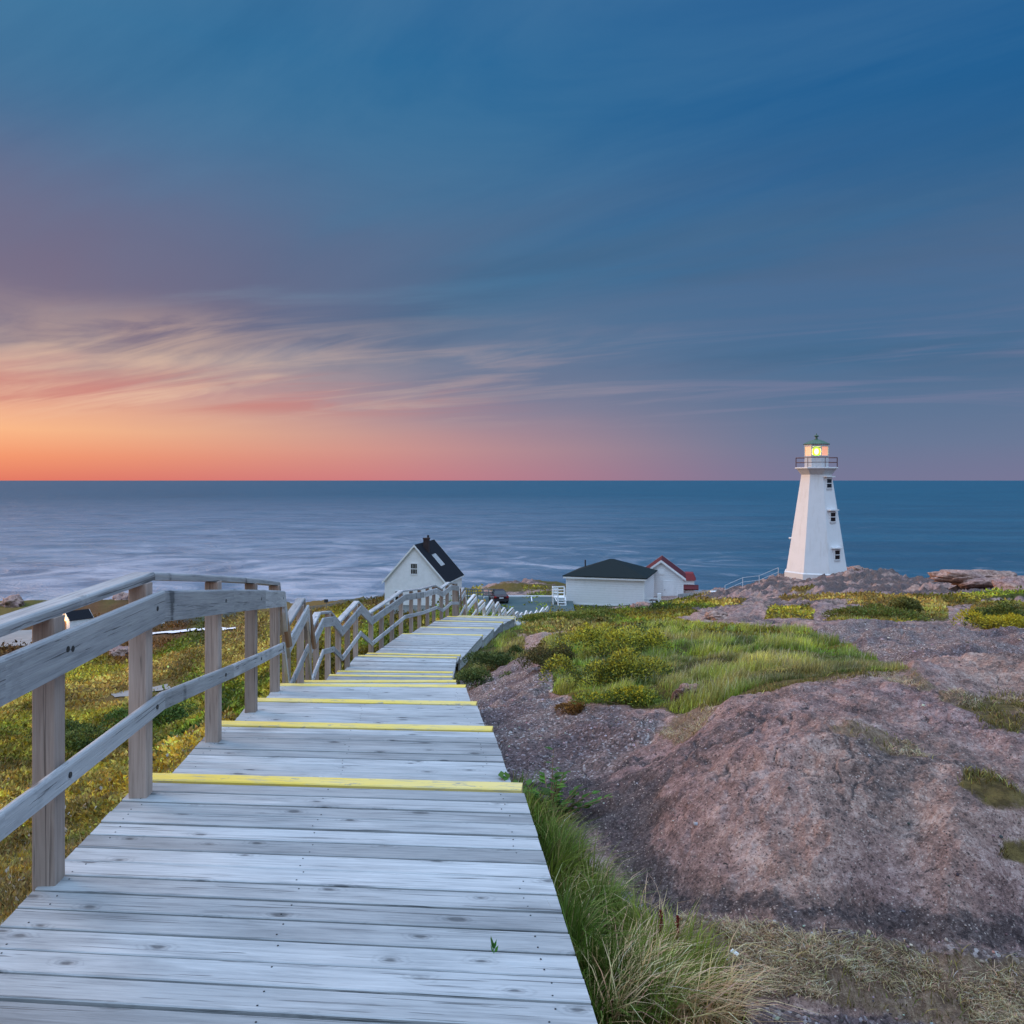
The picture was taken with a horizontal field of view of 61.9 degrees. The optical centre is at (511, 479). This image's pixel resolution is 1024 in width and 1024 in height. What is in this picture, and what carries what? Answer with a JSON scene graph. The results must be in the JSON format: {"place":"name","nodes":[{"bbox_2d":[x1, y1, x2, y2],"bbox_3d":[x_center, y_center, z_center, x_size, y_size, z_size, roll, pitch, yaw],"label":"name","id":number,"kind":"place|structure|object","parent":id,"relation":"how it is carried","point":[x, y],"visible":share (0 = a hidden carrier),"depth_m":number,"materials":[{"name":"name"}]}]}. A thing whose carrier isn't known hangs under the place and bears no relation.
{"place":"outdoors","nodes":[
{"label":"outdoors","id":0,"kind":"place"},
{"bbox_2d":[0,630,31,646],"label":"road","id":1,"kind":"structure","parent":0,"point":[22,636],"depth_m":197.89,"materials":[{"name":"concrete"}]},
{"bbox_2d":[111,684,169,696],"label":"path","id":2,"kind":"structure","parent":0,"point":[126,693],"depth_m":49.22,"materials":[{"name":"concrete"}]},
{"bbox_2d":[153,627,235,633],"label":"path","id":3,"kind":"structure","parent":0,"point":[184,630],"depth_m":168.44,"materials":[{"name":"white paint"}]},
{"bbox_2d":[0,568,1023,1023],"bbox_3d":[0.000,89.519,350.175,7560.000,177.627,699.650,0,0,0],"label":"ground","id":4,"kind":"structure","parent":0,"point":[840,852],"depth_m":4.57,"materials":[{"name":"stone"}]},
{"bbox_2d":[0,594,24,607],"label":"boulder","id":5,"kind":"object","parent":4,"relation":"on","point":[13,601],"visible":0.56,"depth_m":380.48,"materials":[{"name":"grey stone"}]},
{"bbox_2d":[22,718,109,757],"bbox_3d":[-11.406,6.612,22.085,2.141,0.706,3.282,0,0,-37],"label":"bush","id":6,"kind":"object","parent":4,"relation":"on","point":[76,728],"visible":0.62,"depth_m":21.93,"materials":[{"name":"green plant"}]},
{"bbox_2d":[63,609,93,629],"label":"cottage","id":7,"kind":"structure","parent":4,"relation":"on","point":[74,618],"depth_m":199.21,"materials":[{"name":"white paint"}]},
{"bbox_2d":[108,645,128,656],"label":"boulder","id":8,"kind":"object","parent":4,"relation":"on","point":[121,651],"visible":0.36,"depth_m":94.09,"materials":[{"name":"grey stone"}]},
{"bbox_2d":[112,592,128,599],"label":"boulder","id":9,"kind":"object","parent":4,"relation":"on","point":[122,596],"visible":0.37,"depth_m":391.21,"materials":[{"name":"grey stone"}]},
{"bbox_2d":[99,699,201,727],"bbox_3d":[-11.434,7.446,27.064,2.960,0.923,3.189,0,0,0],"label":"bush","id":10,"kind":"object","parent":4,"relation":"on","point":[175,708],"visible":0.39,"depth_m":26.77,"materials":[{"name":"green plant"}]},
{"bbox_2d":[153,733,185,759],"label":"bush","id":11,"kind":"object","parent":4,"relation":"on","point":[162,738],"visible":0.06,"depth_m":16.49,"materials":[{"name":"green plant"}]},
{"bbox_2d":[167,612,235,622],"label":"fence","id":12,"kind":"object","parent":4,"relation":"on","point":[197,619],"visible":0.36,"depth_m":211.91,"materials":[{"name":"grey wood"}]},
{"bbox_2d":[0,584,513,924],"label":"ground cover","id":13,"kind":"object","parent":4,"relation":"on","point":[12,741],"visible":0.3,"depth_m":25.92,"materials":[{"name":"green plant"}]},
{"bbox_2d":[0,615,597,1023],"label":"boardwalk","id":14,"kind":"structure","parent":4,"relation":"on","point":[356,841],"depth_m":3.57,"materials":[{"name":"grey wood"}]},
{"bbox_2d":[0,572,548,890],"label":"wooden railing","id":15,"kind":"object","parent":14,"relation":"attached to","point":[47,659],"visible":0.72,"depth_m":4.55,"materials":[{"name":"grey wood"}]},
{"bbox_2d":[490,937,497,952],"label":"sprig","id":16,"kind":"object","parent":14,"relation":"on","point":[493,944],"visible":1,"depth_m":3.02,"materials":[{"name":"green plant"}]},
{"bbox_2d":[287,594,382,610],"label":"fence","id":17,"kind":"object","parent":4,"relation":"on","point":[328,605],"visible":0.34,"depth_m":228.48,"materials":[{"name":"grey wood"}]},
{"bbox_2d":[382,535,463,613],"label":"house","id":18,"kind":"structure","parent":4,"relation":"on","point":[427,562],"depth_m":110.57,"materials":[{"name":"white paint"}]},
{"bbox_2d":[410,563,417,574],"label":"window","id":19,"kind":"structure","parent":18,"relation":"in","point":[413,566],"depth_m":110.31,"materials":[{"name":"white glass"}]},
{"bbox_2d":[465,589,492,602],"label":"fence","id":20,"kind":"object","parent":4,"relation":"on","point":[477,592],"visible":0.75,"depth_m":95.94,"materials":[{"name":"grey wood"}]},
{"bbox_2d":[452,665,511,687],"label":"bush","id":21,"kind":"object","parent":4,"relation":"on","point":[474,676],"visible":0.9,"depth_m":14.14,"materials":[{"name":"green plant"}]},
{"bbox_2d":[462,644,523,670],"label":"bush","id":22,"kind":"object","parent":4,"relation":"on","point":[491,658],"visible":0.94,"depth_m":17.65,"materials":[{"name":"green plant"}]},
{"bbox_2d":[514,642,577,671],"bbox_3d":[0.518,2.654,12.811,0.984,0.446,0.830,0,0,0],"label":"bush","id":23,"kind":"object","parent":4,"relation":"on","point":[533,655],"visible":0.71,"depth_m":12.73,"materials":[{"name":"green plant"}]},
{"bbox_2d":[498,747,611,816],"bbox_3d":[0.246,1.856,5.217,0.728,0.438,0.477,0,0,18],"label":"leafy plant","id":24,"kind":"object","parent":4,"relation":"on","point":[554,785],"visible":0.61,"depth_m":5.22,"materials":[{"name":"green plant"}]},
{"bbox_2d":[552,586,565,603],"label":"stairs","id":25,"kind":"structure","parent":4,"relation":"on","point":[557,596],"depth_m":98.02,"materials":[{"name":"white wood"}]},
{"bbox_2d":[517,610,604,622],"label":"bush","id":26,"kind":"object","parent":4,"relation":"on","point":[530,617],"visible":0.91,"depth_m":30.61,"materials":[{"name":"green plant"}]},
{"bbox_2d":[554,700,586,714],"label":"bush","id":27,"kind":"object","parent":4,"relation":"on","point":[571,708],"visible":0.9,"depth_m":8.25,"materials":[{"name":"brown plant"}]},
{"bbox_2d":[565,608,616,615],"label":"bush","id":28,"kind":"object","parent":4,"relation":"on","point":[607,612],"visible":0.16,"depth_m":36.98,"materials":[{"name":"green plant"}]},
{"bbox_2d":[536,645,674,688],"bbox_3d":[1.048,2.115,9.456,1.570,0.519,0.867,0,0,0],"label":"bush","id":29,"kind":"object","parent":4,"relation":"on","point":[612,668],"visible":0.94,"depth_m":9.42,"materials":[{"name":"green plant"}]},
{"bbox_2d":[563,559,657,606],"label":"hipped building","id":30,"kind":"structure","parent":4,"relation":"on","point":[613,582],"depth_m":100.07,"materials":[{"name":"white"}]},
{"bbox_2d":[548,622,673,659],"bbox_3d":[1.474,2.479,12.920,1.977,0.605,1.190,0,0,0],"label":"bush","id":31,"kind":"object","parent":4,"relation":"on","point":[633,638],"visible":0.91,"depth_m":12.88,"materials":[{"name":"green plant"}]},
{"bbox_2d":[569,684,663,707],"bbox_3d":[1.001,2.093,8.263,0.925,0.210,0.584,0,0,0],"label":"bush","id":32,"kind":"object","parent":4,"relation":"on","point":[635,693],"visible":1,"depth_m":8.20,"materials":[{"name":"green plant"}]},
{"bbox_2d":[630,601,652,607],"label":"boulder","id":33,"kind":"object","parent":4,"relation":"on","point":[644,603],"visible":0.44,"depth_m":59.80,"materials":[{"name":"grey stone"}]},
{"bbox_2d":[646,593,660,602],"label":"barrier","id":34,"kind":"object","parent":4,"relation":"on","point":[658,596],"visible":0.54,"depth_m":98.92,"materials":[{"name":"white wood"}]},
{"bbox_2d":[658,909,663,940],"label":"dock plant","id":35,"kind":"object","parent":4,"relation":"on","point":[661,919],"visible":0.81,"depth_m":3.75,"materials":[{"name":"brown plant"}]},
{"bbox_2d":[646,555,685,596],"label":"shed","id":36,"kind":"structure","parent":4,"relation":"on","point":[669,577],"depth_m":106.85,"materials":[{"name":"white"}]},
{"bbox_2d":[663,580,673,595],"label":"door","id":37,"kind":"structure","parent":36,"relation":"in","point":[668,585],"depth_m":106.76,"materials":[{"name":"white paint"}]},
{"bbox_2d":[675,915,680,939],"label":"dock plant","id":38,"kind":"object","parent":4,"relation":"on","point":[677,921],"visible":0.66,"depth_m":3.70,"materials":[{"name":"brown plant"}]},
{"bbox_2d":[671,683,699,701],"bbox_3d":[1.645,1.993,7.911,0.294,0.216,0.260,0,0,41],"label":"boulder","id":39,"kind":"object","parent":4,"relation":"on","point":[679,690],"visible":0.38,"depth_m":7.87,"materials":[{"name":"grey stone"}]},
{"bbox_2d":[549,811,824,1023],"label":"seed grass","id":40,"kind":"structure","parent":4,"relation":"on","point":[727,991],"depth_m":3.27,"materials":[{"name":"beige plant"}]},
{"bbox_2d":[684,572,698,590],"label":"building","id":41,"kind":"structure","parent":4,"relation":"on","point":[689,585],"depth_m":118.66,"materials":[{"name":"white paint"}]},
{"bbox_2d":[678,589,719,596],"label":"ramp","id":42,"kind":"structure","parent":4,"relation":"on","point":[685,594],"depth_m":100.42,"materials":[{"name":"grey wood"}]},
{"bbox_2d":[702,609,728,620],"bbox_3d":[6.440,4.358,27.003,0.917,0.463,1.233,0,0,-1],"label":"boulder","id":43,"kind":"object","parent":4,"relation":"on","point":[718,614],"visible":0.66,"depth_m":26.80,"materials":[{"name":"grey stone"}]},
{"bbox_2d":[461,599,1022,713],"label":"grass","id":44,"kind":"structure","parent":4,"relation":"on","point":[731,677],"depth_m":10.92,"materials":[{"name":"green plant"}]},
{"bbox_2d":[467,618,1023,1023],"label":"pebbles","id":45,"kind":"object","parent":4,"relation":"on","point":[822,908],"visible":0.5,"depth_m":6.09,"materials":[{"name":"stone"}]},
{"bbox_2d":[725,568,777,589],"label":"fence","id":46,"kind":"object","parent":4,"relation":"on","point":[751,576],"visible":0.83,"depth_m":86.56,"materials":[{"name":"grey metal"}]},
{"bbox_2d":[520,583,1023,654],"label":"heath","id":47,"kind":"object","parent":4,"relation":"on","point":[638,612],"visible":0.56,"depth_m":35.21,"materials":[{"name":"green plant"}]},
{"bbox_2d":[784,433,846,579],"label":"lighthouse","id":48,"kind":"object","parent":4,"relation":"on","point":[816,549],"visible":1,"depth_m":83.30,"materials":[{"name":"paint"}]},
{"bbox_2d":[823,476,834,489],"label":"window","id":49,"kind":"structure","parent":48,"relation":"in","point":[828,481],"depth_m":83.43,"materials":[{"name":"white glass"}]},
{"bbox_2d":[827,509,838,523],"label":"window","id":50,"kind":"structure","parent":48,"relation":"in","point":[832,515],"depth_m":82.99,"materials":[{"name":"white glass"}]},
{"bbox_2d":[831,547,843,561],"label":"window","id":51,"kind":"structure","parent":48,"relation":"in","point":[837,552],"depth_m":82.50,"materials":[{"name":"white glass"}]},
{"bbox_2d":[657,671,1023,1023],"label":"straw","id":52,"kind":"object","parent":4,"relation":"on","point":[1006,1018],"visible":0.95,"depth_m":3.53,"materials":[{"name":"beige plant"}]},
{"bbox_2d":[660,665,1023,1023],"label":"moss","id":53,"kind":"object","parent":4,"relation":"on","point":[977,771],"visible":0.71,"depth_m":4.78,"materials":[{"name":"green plant"}]},
{"bbox_2d":[847,565,868,570],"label":"boulder","id":54,"kind":"object","parent":4,"relation":"on","point":[857,567],"visible":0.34,"depth_m":87.37,"materials":[{"name":"stone"}]},
{"bbox_2d":[821,602,935,621],"bbox_3d":[10.457,3.729,23.873,3.036,0.491,2.858,0,0,-34],"label":"bush","id":55,"kind":"object","parent":4,"relation":"on","point":[875,609],"visible":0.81,"depth_m":23.59,"materials":[{"name":"green plant"}]},
{"bbox_2d":[886,595,924,611],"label":"bush","id":56,"kind":"object","parent":4,"relation":"on","point":[900,602],"visible":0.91,"depth_m":26.95,"materials":[{"name":"green plant"}]},
{"bbox_2d":[928,569,1023,589],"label":"boulder","id":57,"kind":"object","parent":4,"relation":"on","point":[975,578],"visible":0.66,"depth_m":47.52,"materials":[{"name":"stone"}]},
{"bbox_2d":[949,608,1023,630],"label":"bush","id":58,"kind":"object","parent":4,"relation":"on","point":[1012,618],"visible":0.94,"depth_m":17.55,"materials":[{"name":"green plant"}]},
{"bbox_2d":[963,599,1023,628],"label":"bush","id":59,"kind":"object","parent":4,"relation":"on","point":[1002,608],"visible":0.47,"depth_m":18.69,"materials":[{"name":"green plant"}]},
{"bbox_2d":[991,576,1023,591],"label":"boulder","id":60,"kind":"object","parent":4,"relation":"on","point":[1008,582],"visible":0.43,"depth_m":43.91,"materials":[{"name":"grey stone"}]},
{"bbox_2d":[0,480,1023,602],"bbox_3d":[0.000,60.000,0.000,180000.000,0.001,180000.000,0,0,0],"label":"sea","id":61,"kind":"structure","parent":0,"point":[321,540],"depth_m":1032.58,"materials":[{"name":"blue liquid"}]},
{"bbox_2d":[0,0,1023,480],"label":"sky","id":62,"kind":"structure","parent":0,"point":[241,240],"materials":[{"name":"blue"}]},
{"bbox_2d":[459,597,573,616],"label":"parking lot","id":63,"kind":"structure","parent":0,"point":[517,603],"depth_m":97.95,"materials":[{"name":"grey asphalt"}]},
{"bbox_2d":[489,589,508,602],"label":"parked car","id":64,"kind":"object","parent":63,"relation":"on","point":[498,594],"visible":0.81,"depth_m":99.02,"materials":[{"name":"paint"}]},
{"bbox_2d":[466,595,565,600],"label":"kerb","id":65,"kind":"structure","parent":63,"relation":"on","point":[524,596],"depth_m":104.42,"materials":[{"name":"white paint"}]},
{"bbox_2d":[510,769,762,1023],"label":"long grass","id":66,"kind":"structure","parent":0,"point":[561,852],"depth_m":3.60,"materials":[{"name":"green plant"}]}
]}

